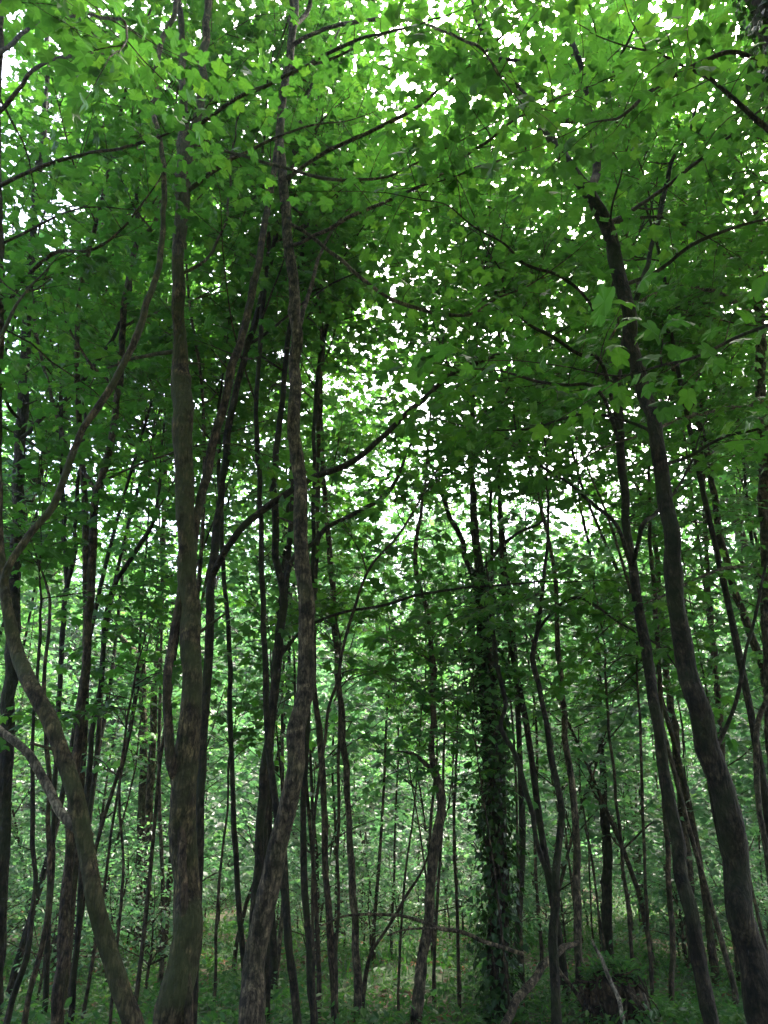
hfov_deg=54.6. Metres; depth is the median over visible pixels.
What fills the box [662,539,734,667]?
woodland tree
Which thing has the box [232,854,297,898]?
shrub
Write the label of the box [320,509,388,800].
woodland tree
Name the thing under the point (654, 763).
whip sapling
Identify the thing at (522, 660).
whip sapling
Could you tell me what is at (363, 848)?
understorey sapling
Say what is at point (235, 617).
woodland tree
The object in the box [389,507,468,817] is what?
woodland tree
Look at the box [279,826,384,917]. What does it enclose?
shrub
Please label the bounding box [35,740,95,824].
understorey sapling
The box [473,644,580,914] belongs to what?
understorey sapling
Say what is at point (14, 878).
shrub
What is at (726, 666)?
whip sapling
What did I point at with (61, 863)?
shrub
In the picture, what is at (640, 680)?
woodland tree
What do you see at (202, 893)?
shrub
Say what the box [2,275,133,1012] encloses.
sycamore tree
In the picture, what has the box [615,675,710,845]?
understorey sapling
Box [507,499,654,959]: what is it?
whip sapling
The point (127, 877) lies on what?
shrub
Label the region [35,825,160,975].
shrub
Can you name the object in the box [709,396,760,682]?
whip sapling
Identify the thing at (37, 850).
shrub
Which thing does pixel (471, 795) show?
understorey sapling
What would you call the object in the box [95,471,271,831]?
woodland tree
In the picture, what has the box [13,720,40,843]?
understorey sapling
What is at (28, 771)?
understorey sapling
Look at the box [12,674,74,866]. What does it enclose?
understorey sapling
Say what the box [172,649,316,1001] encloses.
sapling
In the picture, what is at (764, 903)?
shrub
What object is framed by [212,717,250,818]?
understorey sapling
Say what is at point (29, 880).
shrub
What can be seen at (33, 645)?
woodland tree
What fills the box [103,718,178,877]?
understorey sapling
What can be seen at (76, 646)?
woodland tree
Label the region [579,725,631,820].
understorey sapling
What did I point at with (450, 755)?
understorey sapling
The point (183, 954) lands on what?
sycamore tree
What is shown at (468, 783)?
understorey sapling
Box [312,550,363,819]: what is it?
woodland tree
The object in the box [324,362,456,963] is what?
whip sapling
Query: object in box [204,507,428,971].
understorey sapling
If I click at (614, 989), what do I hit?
dead branch
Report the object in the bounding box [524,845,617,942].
shrub
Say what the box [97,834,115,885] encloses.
shrub
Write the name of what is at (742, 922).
sycamore tree
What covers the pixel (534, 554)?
whip sapling
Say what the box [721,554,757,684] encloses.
woodland tree
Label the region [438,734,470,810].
understorey sapling
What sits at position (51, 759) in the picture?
woodland tree
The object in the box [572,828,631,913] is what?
shrub
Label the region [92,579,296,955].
understorey sapling
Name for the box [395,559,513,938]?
whip sapling
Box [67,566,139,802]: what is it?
woodland tree
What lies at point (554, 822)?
understorey sapling
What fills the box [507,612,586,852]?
whip sapling
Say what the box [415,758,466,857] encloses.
understorey sapling
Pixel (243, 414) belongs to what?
sycamore tree
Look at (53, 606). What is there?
whip sapling
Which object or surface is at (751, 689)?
whip sapling
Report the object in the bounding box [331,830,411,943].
shrub
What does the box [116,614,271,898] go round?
understorey sapling
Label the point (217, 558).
sycamore tree
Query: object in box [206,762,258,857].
understorey sapling
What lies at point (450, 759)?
whip sapling
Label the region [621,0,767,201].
woodland tree
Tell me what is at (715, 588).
woodland tree
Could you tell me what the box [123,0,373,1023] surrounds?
sycamore tree
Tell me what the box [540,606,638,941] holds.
whip sapling
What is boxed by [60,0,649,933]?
sycamore tree
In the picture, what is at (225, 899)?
shrub
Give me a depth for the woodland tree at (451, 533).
42.29 m
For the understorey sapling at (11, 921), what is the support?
on the ground at (439, 975)
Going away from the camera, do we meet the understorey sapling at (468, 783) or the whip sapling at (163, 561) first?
the whip sapling at (163, 561)
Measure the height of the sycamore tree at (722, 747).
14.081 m
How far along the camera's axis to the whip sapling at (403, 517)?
13.69 m
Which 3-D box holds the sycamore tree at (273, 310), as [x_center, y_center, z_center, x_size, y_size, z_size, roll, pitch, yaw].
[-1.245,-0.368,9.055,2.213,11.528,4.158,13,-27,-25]
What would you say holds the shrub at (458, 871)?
on the ground at (439, 975)
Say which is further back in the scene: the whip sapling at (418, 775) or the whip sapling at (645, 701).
the whip sapling at (645, 701)
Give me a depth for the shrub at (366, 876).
19.55 m
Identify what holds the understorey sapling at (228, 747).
on the ground at (439, 975)
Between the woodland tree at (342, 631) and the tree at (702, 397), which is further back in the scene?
the woodland tree at (342, 631)
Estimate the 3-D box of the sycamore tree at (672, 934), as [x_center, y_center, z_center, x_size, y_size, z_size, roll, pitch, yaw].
[3.912,0.873,10.698,5.331,10.993,2.508,0,-24,0]
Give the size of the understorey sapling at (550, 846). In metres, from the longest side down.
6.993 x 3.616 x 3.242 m
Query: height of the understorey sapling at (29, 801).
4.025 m
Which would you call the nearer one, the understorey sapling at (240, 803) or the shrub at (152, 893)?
the shrub at (152, 893)
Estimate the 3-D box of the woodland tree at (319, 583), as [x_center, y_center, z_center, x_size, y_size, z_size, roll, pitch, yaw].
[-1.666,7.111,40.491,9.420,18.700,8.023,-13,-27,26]
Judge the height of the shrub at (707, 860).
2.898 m
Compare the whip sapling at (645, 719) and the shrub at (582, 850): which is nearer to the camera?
the whip sapling at (645, 719)
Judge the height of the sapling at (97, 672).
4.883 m
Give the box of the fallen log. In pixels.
[500,940,584,1023]
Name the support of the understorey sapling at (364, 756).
on the ground at (439, 975)
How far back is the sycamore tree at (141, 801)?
13.21 m
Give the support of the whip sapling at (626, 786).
on the ground at (439, 975)
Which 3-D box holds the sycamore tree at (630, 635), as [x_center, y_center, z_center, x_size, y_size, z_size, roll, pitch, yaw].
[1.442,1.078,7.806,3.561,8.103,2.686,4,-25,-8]
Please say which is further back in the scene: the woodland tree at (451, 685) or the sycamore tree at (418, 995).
the woodland tree at (451, 685)
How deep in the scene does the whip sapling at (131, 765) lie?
13.31 m
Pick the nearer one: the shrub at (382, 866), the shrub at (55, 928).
the shrub at (55, 928)
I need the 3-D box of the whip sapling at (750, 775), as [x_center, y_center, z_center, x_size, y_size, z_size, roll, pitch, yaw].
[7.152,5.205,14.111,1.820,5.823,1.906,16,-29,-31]
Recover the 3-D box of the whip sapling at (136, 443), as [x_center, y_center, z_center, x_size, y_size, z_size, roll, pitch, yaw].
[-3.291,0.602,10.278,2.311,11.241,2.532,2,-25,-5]
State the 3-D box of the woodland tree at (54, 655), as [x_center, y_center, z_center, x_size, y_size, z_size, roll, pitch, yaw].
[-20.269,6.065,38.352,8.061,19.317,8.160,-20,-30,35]
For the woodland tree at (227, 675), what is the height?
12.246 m
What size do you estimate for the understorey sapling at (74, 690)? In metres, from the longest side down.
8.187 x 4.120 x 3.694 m
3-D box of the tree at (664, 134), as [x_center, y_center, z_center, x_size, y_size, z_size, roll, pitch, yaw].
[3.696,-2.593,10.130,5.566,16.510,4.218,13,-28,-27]
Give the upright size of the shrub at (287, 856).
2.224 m
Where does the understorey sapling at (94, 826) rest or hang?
on the ground at (439, 975)
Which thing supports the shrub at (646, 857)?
on the ground at (439, 975)
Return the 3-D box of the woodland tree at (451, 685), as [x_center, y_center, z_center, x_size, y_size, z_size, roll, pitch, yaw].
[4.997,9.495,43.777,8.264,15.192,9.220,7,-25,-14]
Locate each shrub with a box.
[4,782,216,990]
[6,822,60,954]
[7,818,64,936]
[7,827,128,1009]
[8,836,38,906]
[8,856,29,907]
[9,856,120,956]
[11,822,65,896]
[16,834,119,921]
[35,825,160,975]
[37,826,159,948]
[87,838,233,988]
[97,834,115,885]
[112,856,221,954]
[114,812,173,919]
[115,840,167,912]
[118,865,172,940]
[151,848,230,914]
[202,840,243,922]
[202,841,251,926]
[205,815,254,898]
[206,815,249,876]
[208,838,309,917]
[214,847,254,909]
[226,820,382,981]
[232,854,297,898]
[240,834,299,873]
[245,853,309,932]
[246,874,332,929]
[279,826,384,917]
[287,847,332,879]
[300,866,383,952]
[320,823,358,879]
[320,833,375,893]
[320,846,424,951]
[329,837,407,912]
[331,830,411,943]
[332,810,387,861]
[341,825,461,956]
[359,816,419,878]
[360,839,404,893]
[365,850,414,911]
[374,822,461,910]
[385,845,448,903]
[413,815,484,932]
[422,841,486,930]
[439,838,481,894]
[441,826,570,968]
[442,824,478,869]
[444,839,548,929]
[510,854,547,923]
[511,847,594,934]
[511,866,562,921]
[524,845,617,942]
[525,814,617,928]
[538,817,602,880]
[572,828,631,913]
[609,824,730,966]
[612,847,674,910]
[613,791,761,953]
[617,830,662,874]
[649,846,726,937]
[658,852,766,950]
[694,839,765,909]
[697,818,718,884]
[711,843,767,936]
[722,855,767,934]
[753,869,767,945]
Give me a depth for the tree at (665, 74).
4.82 m
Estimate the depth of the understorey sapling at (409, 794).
20.44 m
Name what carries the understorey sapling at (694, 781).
on the ground at (439, 975)
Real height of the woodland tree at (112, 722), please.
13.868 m
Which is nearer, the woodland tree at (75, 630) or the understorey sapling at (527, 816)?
the understorey sapling at (527, 816)
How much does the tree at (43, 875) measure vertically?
16.213 m
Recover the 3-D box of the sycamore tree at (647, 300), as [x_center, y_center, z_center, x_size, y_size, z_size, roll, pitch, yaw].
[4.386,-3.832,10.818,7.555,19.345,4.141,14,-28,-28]
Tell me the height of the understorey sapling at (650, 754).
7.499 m
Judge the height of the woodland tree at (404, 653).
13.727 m
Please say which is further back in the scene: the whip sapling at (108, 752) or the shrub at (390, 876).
the shrub at (390, 876)
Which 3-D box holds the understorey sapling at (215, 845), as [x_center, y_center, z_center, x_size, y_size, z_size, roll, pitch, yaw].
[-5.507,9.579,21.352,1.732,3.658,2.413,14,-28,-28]
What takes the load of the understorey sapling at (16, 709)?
on the ground at (439, 975)
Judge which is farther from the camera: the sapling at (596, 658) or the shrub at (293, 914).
the shrub at (293, 914)
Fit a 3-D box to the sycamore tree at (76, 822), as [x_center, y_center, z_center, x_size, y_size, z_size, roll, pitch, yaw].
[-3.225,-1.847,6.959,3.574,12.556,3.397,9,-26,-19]
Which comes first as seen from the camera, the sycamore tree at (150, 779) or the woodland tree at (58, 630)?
the sycamore tree at (150, 779)
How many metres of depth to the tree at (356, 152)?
9.79 m
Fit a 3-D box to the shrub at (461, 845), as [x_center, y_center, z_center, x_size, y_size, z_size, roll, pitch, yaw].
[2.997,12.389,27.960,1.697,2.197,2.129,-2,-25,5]
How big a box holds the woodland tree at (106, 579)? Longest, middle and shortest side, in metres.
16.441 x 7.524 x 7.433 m
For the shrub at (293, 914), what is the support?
on the ground at (439, 975)
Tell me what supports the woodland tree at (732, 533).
on the ground at (439, 975)
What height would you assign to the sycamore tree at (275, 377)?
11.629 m
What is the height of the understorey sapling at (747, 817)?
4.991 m
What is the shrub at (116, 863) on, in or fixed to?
on the ground at (439, 975)
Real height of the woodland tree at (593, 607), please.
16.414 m
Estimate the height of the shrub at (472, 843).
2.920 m
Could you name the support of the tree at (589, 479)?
on the ground at (439, 975)
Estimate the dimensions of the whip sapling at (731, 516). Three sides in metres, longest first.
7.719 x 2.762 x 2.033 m
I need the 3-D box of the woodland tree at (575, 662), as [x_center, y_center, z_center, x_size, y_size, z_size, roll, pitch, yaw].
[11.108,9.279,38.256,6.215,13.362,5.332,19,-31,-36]
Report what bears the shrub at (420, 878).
on the ground at (439, 975)
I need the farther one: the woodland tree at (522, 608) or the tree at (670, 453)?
the woodland tree at (522, 608)
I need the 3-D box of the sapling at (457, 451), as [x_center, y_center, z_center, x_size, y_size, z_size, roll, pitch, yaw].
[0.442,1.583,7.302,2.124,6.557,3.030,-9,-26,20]
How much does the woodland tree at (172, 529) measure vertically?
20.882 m
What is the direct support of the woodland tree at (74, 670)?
on the ground at (439, 975)
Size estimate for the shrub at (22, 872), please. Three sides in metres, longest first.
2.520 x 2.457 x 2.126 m
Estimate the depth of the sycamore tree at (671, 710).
12.14 m
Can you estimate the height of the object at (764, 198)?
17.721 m
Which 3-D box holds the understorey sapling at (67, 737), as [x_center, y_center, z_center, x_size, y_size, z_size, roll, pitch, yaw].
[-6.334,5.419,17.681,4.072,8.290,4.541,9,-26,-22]
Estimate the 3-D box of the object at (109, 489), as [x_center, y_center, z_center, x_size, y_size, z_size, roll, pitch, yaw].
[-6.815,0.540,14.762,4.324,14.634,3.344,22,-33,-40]
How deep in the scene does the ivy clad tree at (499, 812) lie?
9.02 m
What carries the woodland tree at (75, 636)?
on the ground at (439, 975)
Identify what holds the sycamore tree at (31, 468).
on the ground at (439, 975)
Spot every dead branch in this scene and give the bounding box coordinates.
[591,939,624,1023]
[642,992,652,1022]
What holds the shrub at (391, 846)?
on the ground at (439, 975)
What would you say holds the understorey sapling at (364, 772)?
on the ground at (439, 975)
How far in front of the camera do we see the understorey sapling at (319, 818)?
21.48 m
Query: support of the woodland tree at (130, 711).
on the ground at (439, 975)
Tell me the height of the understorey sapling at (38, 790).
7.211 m
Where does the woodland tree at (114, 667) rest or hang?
on the ground at (439, 975)
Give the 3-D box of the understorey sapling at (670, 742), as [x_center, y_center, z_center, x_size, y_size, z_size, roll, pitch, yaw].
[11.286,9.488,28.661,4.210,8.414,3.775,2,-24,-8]
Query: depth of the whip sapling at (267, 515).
9.44 m
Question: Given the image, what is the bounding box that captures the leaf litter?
[2,854,765,1023]
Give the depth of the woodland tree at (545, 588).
45.98 m
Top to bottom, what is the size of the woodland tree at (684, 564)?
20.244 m
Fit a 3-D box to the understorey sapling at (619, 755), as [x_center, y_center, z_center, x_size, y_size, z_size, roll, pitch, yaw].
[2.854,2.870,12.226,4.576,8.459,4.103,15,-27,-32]
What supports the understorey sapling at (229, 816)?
on the ground at (439, 975)
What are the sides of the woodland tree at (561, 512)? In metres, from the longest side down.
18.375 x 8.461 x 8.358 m
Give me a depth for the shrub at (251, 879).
17.86 m
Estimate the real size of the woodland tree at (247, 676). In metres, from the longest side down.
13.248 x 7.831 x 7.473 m
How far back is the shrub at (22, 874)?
17.17 m
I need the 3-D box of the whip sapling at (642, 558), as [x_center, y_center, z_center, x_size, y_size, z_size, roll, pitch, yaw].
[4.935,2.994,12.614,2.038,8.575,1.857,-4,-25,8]
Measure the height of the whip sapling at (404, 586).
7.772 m
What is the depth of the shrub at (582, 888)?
16.26 m
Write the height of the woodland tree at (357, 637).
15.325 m
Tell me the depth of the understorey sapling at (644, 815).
28.48 m
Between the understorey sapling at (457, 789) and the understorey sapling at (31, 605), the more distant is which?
the understorey sapling at (457, 789)
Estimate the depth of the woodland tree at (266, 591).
55.06 m
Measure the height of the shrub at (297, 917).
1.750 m
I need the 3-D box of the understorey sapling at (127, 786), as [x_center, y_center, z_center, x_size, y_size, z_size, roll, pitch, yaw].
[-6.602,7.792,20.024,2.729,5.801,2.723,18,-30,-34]
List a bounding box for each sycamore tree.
[0,0,244,1023]
[0,0,280,514]
[0,11,171,1020]
[0,359,175,1023]
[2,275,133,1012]
[3,0,349,1023]
[3,437,201,1023]
[21,0,609,1023]
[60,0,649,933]
[66,281,271,1023]
[92,279,376,977]
[105,323,254,956]
[119,634,147,951]
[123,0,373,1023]
[163,0,384,1023]
[190,0,735,1023]
[192,93,454,1023]
[193,0,622,1023]
[204,109,429,1021]
[217,31,404,1022]
[260,0,767,1023]
[328,173,546,1023]
[362,315,738,1023]
[374,3,767,1023]
[384,321,624,1006]
[482,244,757,1017]
[506,386,698,959]
[524,75,763,690]
[532,6,767,765]
[559,406,759,974]
[577,248,765,985]
[753,693,767,884]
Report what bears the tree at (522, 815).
on the ground at (439, 975)
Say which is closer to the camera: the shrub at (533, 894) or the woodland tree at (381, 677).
the shrub at (533, 894)
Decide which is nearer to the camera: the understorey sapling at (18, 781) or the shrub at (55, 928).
the shrub at (55, 928)
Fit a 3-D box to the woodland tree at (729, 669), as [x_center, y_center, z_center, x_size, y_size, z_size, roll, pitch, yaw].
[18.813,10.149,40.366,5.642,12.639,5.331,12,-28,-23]
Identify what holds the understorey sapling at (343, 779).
on the ground at (439, 975)
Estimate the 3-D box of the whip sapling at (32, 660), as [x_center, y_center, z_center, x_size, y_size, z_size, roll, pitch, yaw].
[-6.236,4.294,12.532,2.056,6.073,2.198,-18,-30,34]
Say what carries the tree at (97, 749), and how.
on the ground at (439, 975)
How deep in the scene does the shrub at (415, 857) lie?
20.79 m
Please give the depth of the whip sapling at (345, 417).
10.14 m
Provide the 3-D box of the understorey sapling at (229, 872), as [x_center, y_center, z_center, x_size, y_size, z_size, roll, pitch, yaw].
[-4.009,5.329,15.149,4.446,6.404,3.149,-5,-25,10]
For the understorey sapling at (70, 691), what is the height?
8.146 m
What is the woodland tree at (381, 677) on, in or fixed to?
on the ground at (439, 975)
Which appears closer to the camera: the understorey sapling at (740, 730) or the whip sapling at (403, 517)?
the whip sapling at (403, 517)
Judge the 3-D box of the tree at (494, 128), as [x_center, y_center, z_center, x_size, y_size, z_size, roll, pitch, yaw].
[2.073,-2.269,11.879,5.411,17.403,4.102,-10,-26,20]
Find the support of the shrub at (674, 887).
on the ground at (439, 975)
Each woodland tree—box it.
[0,57,251,732]
[0,335,53,766]
[0,340,71,678]
[0,449,76,748]
[0,458,70,710]
[0,600,51,694]
[2,584,54,737]
[6,0,106,96]
[11,537,121,811]
[14,572,100,805]
[15,470,80,698]
[18,557,114,802]
[23,527,157,816]
[24,538,93,809]
[24,548,113,780]
[36,571,103,793]
[44,587,167,791]
[53,448,175,785]
[65,538,175,764]
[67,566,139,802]
[70,565,155,822]
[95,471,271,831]
[97,667,149,792]
[102,574,205,751]
[123,523,273,700]
[126,465,253,818]
[171,580,260,794]
[202,549,255,746]
[209,603,260,774]
[217,403,393,857]
[219,486,352,835]
[224,518,319,805]
[234,615,276,819]
[241,547,290,723]
[273,503,435,816]
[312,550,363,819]
[318,595,407,810]
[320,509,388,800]
[322,552,414,775]
[357,462,466,829]
[385,484,530,763]
[388,538,471,798]
[388,583,447,767]
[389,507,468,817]
[390,506,473,810]
[403,544,525,807]
[437,540,569,812]
[471,537,539,751]
[493,473,584,792]
[522,520,585,729]
[538,527,609,642]
[546,578,653,820]
[550,466,734,841]
[564,540,655,830]
[577,562,690,809]
[584,235,767,734]
[604,533,739,829]
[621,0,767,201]
[639,477,722,772]
[660,529,730,661]
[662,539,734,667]
[669,393,760,700]
[669,575,747,776]
[674,448,761,702]
[690,494,758,753]
[703,604,746,781]
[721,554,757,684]
[728,401,759,616]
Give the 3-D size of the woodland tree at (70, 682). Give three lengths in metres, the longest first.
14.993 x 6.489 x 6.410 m
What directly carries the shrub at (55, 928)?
on the ground at (439, 975)
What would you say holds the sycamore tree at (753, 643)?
on the ground at (439, 975)
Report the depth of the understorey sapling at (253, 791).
19.95 m
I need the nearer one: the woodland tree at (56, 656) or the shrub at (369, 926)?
the shrub at (369, 926)
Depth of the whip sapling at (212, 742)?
17.85 m
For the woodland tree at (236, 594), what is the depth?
42.14 m
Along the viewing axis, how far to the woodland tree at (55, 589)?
14.97 m
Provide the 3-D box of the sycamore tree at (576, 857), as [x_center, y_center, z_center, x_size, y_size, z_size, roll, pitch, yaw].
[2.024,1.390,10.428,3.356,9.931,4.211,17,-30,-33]
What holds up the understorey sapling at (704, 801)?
on the ground at (439, 975)
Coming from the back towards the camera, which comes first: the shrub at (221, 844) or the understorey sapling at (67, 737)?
the shrub at (221, 844)
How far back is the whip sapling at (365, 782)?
17.43 m
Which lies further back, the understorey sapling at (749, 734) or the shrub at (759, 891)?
the understorey sapling at (749, 734)
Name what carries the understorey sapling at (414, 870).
on the ground at (439, 975)
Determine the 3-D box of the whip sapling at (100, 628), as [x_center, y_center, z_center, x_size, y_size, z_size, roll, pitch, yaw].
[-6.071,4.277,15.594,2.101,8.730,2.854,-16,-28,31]
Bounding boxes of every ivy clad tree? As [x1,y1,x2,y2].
[301,90,608,1023]
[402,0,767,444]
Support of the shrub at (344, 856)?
on the ground at (439, 975)
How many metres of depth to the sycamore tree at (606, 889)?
11.83 m
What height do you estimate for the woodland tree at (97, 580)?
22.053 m
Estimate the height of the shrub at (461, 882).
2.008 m
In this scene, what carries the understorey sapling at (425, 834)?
on the ground at (439, 975)
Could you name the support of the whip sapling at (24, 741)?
on the ground at (439, 975)
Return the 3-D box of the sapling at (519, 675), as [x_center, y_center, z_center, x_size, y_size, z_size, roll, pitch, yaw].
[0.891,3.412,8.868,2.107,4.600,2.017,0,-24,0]
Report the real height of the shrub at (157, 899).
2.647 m
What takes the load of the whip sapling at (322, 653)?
on the ground at (439, 975)
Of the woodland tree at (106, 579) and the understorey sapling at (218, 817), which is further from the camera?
the woodland tree at (106, 579)
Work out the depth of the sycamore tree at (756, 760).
6.20 m
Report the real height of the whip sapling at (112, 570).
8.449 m
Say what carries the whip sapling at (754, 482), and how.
on the ground at (439, 975)
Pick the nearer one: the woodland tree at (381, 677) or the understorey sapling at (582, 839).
the understorey sapling at (582, 839)
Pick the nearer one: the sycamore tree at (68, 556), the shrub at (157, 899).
the sycamore tree at (68, 556)
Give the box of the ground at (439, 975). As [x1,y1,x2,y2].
[3,774,767,1023]
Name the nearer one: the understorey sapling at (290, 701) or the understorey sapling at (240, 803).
the understorey sapling at (290, 701)
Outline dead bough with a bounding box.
[320,913,523,955]
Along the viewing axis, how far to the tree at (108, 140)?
9.93 m
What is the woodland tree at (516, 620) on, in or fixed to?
on the ground at (439, 975)
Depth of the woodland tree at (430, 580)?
51.43 m
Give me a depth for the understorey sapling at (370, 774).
26.77 m
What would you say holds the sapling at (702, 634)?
on the ground at (439, 975)
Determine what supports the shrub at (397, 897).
on the ground at (439, 975)
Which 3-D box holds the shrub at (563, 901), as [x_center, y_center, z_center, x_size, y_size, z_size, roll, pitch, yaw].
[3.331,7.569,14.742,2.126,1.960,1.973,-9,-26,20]
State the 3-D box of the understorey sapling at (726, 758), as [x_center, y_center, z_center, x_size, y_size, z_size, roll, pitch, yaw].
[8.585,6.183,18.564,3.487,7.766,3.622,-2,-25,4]
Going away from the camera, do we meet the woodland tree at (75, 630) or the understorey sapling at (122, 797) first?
the understorey sapling at (122, 797)
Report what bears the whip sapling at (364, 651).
on the ground at (439, 975)
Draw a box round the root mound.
[561,950,660,1023]
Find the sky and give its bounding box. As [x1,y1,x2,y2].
[1,0,767,775]
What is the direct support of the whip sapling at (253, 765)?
on the ground at (439, 975)
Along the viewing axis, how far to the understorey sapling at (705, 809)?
29.47 m
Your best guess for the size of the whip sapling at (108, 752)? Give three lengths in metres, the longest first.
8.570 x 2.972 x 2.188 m
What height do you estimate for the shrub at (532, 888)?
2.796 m
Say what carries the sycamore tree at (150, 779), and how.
on the ground at (439, 975)
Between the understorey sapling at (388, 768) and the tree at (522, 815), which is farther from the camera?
the understorey sapling at (388, 768)
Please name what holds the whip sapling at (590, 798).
on the ground at (439, 975)
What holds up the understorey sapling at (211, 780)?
on the ground at (439, 975)
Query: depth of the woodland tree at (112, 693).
45.37 m
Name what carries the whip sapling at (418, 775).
on the ground at (439, 975)
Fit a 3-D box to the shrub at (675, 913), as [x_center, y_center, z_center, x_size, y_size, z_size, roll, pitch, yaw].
[5.157,6.337,12.908,2.488,2.788,1.958,-9,-26,20]
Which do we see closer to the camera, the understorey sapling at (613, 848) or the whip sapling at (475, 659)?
the whip sapling at (475, 659)
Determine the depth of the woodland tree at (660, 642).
37.99 m
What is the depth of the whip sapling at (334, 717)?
11.51 m
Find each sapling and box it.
[0,369,72,640]
[0,434,79,695]
[0,536,82,752]
[0,543,261,1023]
[0,584,87,783]
[0,605,107,914]
[0,611,52,819]
[0,644,62,828]
[7,753,46,930]
[8,747,40,911]
[11,732,86,873]
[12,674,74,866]
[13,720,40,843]
[14,736,123,895]
[15,765,45,827]
[18,676,93,853]
[20,518,156,777]
[21,587,179,935]
[21,663,99,802]
[22,633,121,830]
[34,468,248,1023]
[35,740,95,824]
[65,268,237,1021]
[77,696,175,890]
[79,469,204,953]
[87,545,234,942]
[91,773,155,907]
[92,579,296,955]
[93,300,313,1002]
[94,606,225,932]
[94,771,157,842]
[95,636,253,889]
[97,705,225,861]
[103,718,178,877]
[111,594,227,953]
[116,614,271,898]
[129,688,215,836]
[132,577,240,892]
[158,767,243,905]
[158,820,229,890]
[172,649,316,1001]
[173,552,258,803]
[200,434,363,1004]
[201,423,418,976]
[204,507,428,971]
[204,675,277,864]
[204,698,261,884]
[204,772,239,863]
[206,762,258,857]
[208,649,334,890]
[208,800,273,882]
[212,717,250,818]
[214,312,408,1020]
[225,651,330,935]
[226,380,365,700]
[232,523,454,1023]
[233,585,398,901]
[237,751,296,870]
[244,669,352,818]
[248,663,398,931]
[276,404,523,1023]
[277,647,390,887]
[284,652,416,907]
[285,393,422,942]
[295,794,354,891]
[297,656,426,874]
[298,654,443,925]
[312,497,464,957]
[316,623,395,927]
[319,650,399,833]
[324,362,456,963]
[325,623,408,932]
[329,601,525,925]
[330,552,460,948]
[345,511,516,1016]
[352,376,476,959]
[355,435,505,1003]
[355,670,427,843]
[362,699,520,1008]
[364,712,468,926]
[368,610,460,938]
[373,695,482,913]
[374,615,551,1012]
[376,771,436,885]
[380,608,481,860]
[385,761,450,860]
[395,462,738,968]
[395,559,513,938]
[397,553,549,1006]
[401,495,554,763]
[403,626,555,899]
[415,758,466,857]
[422,381,608,999]
[423,572,476,925]
[435,711,531,855]
[435,738,472,843]
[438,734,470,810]
[444,650,563,864]
[446,351,601,973]
[448,711,527,831]
[457,755,545,915]
[468,559,647,870]
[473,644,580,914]
[498,610,609,980]
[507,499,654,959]
[507,519,699,891]
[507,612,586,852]
[507,724,580,929]
[507,750,581,928]
[508,522,583,942]
[511,710,566,817]
[512,638,628,951]
[515,677,633,931]
[538,703,689,934]
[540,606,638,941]
[541,485,678,924]
[541,775,583,855]
[543,525,733,997]
[543,608,712,930]
[544,537,729,961]
[550,657,681,922]
[562,527,669,905]
[562,684,661,895]
[569,694,660,897]
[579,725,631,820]
[591,402,767,953]
[595,462,734,968]
[597,726,662,871]
[600,765,656,848]
[607,452,741,693]
[614,533,670,841]
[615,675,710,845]
[616,626,751,844]
[616,752,724,957]
[619,674,743,837]
[628,725,730,863]
[635,671,759,911]
[642,692,767,943]
[645,308,767,663]
[648,755,755,879]
[663,508,767,768]
[667,617,766,884]
[690,753,753,864]
[705,708,767,926]
[706,736,765,878]
[709,362,767,574]
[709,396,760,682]
[710,660,767,811]
[710,768,765,903]
[717,636,767,801]
[718,642,766,775]
[720,386,760,583]
[722,610,767,778]
[726,687,766,783]
[729,694,767,843]
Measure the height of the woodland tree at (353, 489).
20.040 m
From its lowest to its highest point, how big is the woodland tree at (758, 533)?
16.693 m
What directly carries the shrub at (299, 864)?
on the ground at (439, 975)
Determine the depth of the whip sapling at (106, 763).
9.17 m
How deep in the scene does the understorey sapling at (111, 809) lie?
16.57 m
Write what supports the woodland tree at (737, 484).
on the ground at (439, 975)
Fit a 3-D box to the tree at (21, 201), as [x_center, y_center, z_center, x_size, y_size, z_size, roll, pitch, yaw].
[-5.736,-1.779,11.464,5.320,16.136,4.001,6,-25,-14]
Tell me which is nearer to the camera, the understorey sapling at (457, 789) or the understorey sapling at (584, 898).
the understorey sapling at (584, 898)
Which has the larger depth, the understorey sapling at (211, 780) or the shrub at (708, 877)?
the understorey sapling at (211, 780)
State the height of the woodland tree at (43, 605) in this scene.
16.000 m
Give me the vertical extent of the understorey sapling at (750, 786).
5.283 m
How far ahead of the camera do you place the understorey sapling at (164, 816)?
27.26 m
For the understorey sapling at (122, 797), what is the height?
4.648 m
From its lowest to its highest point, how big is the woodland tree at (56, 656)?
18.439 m
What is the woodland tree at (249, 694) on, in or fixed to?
on the ground at (439, 975)

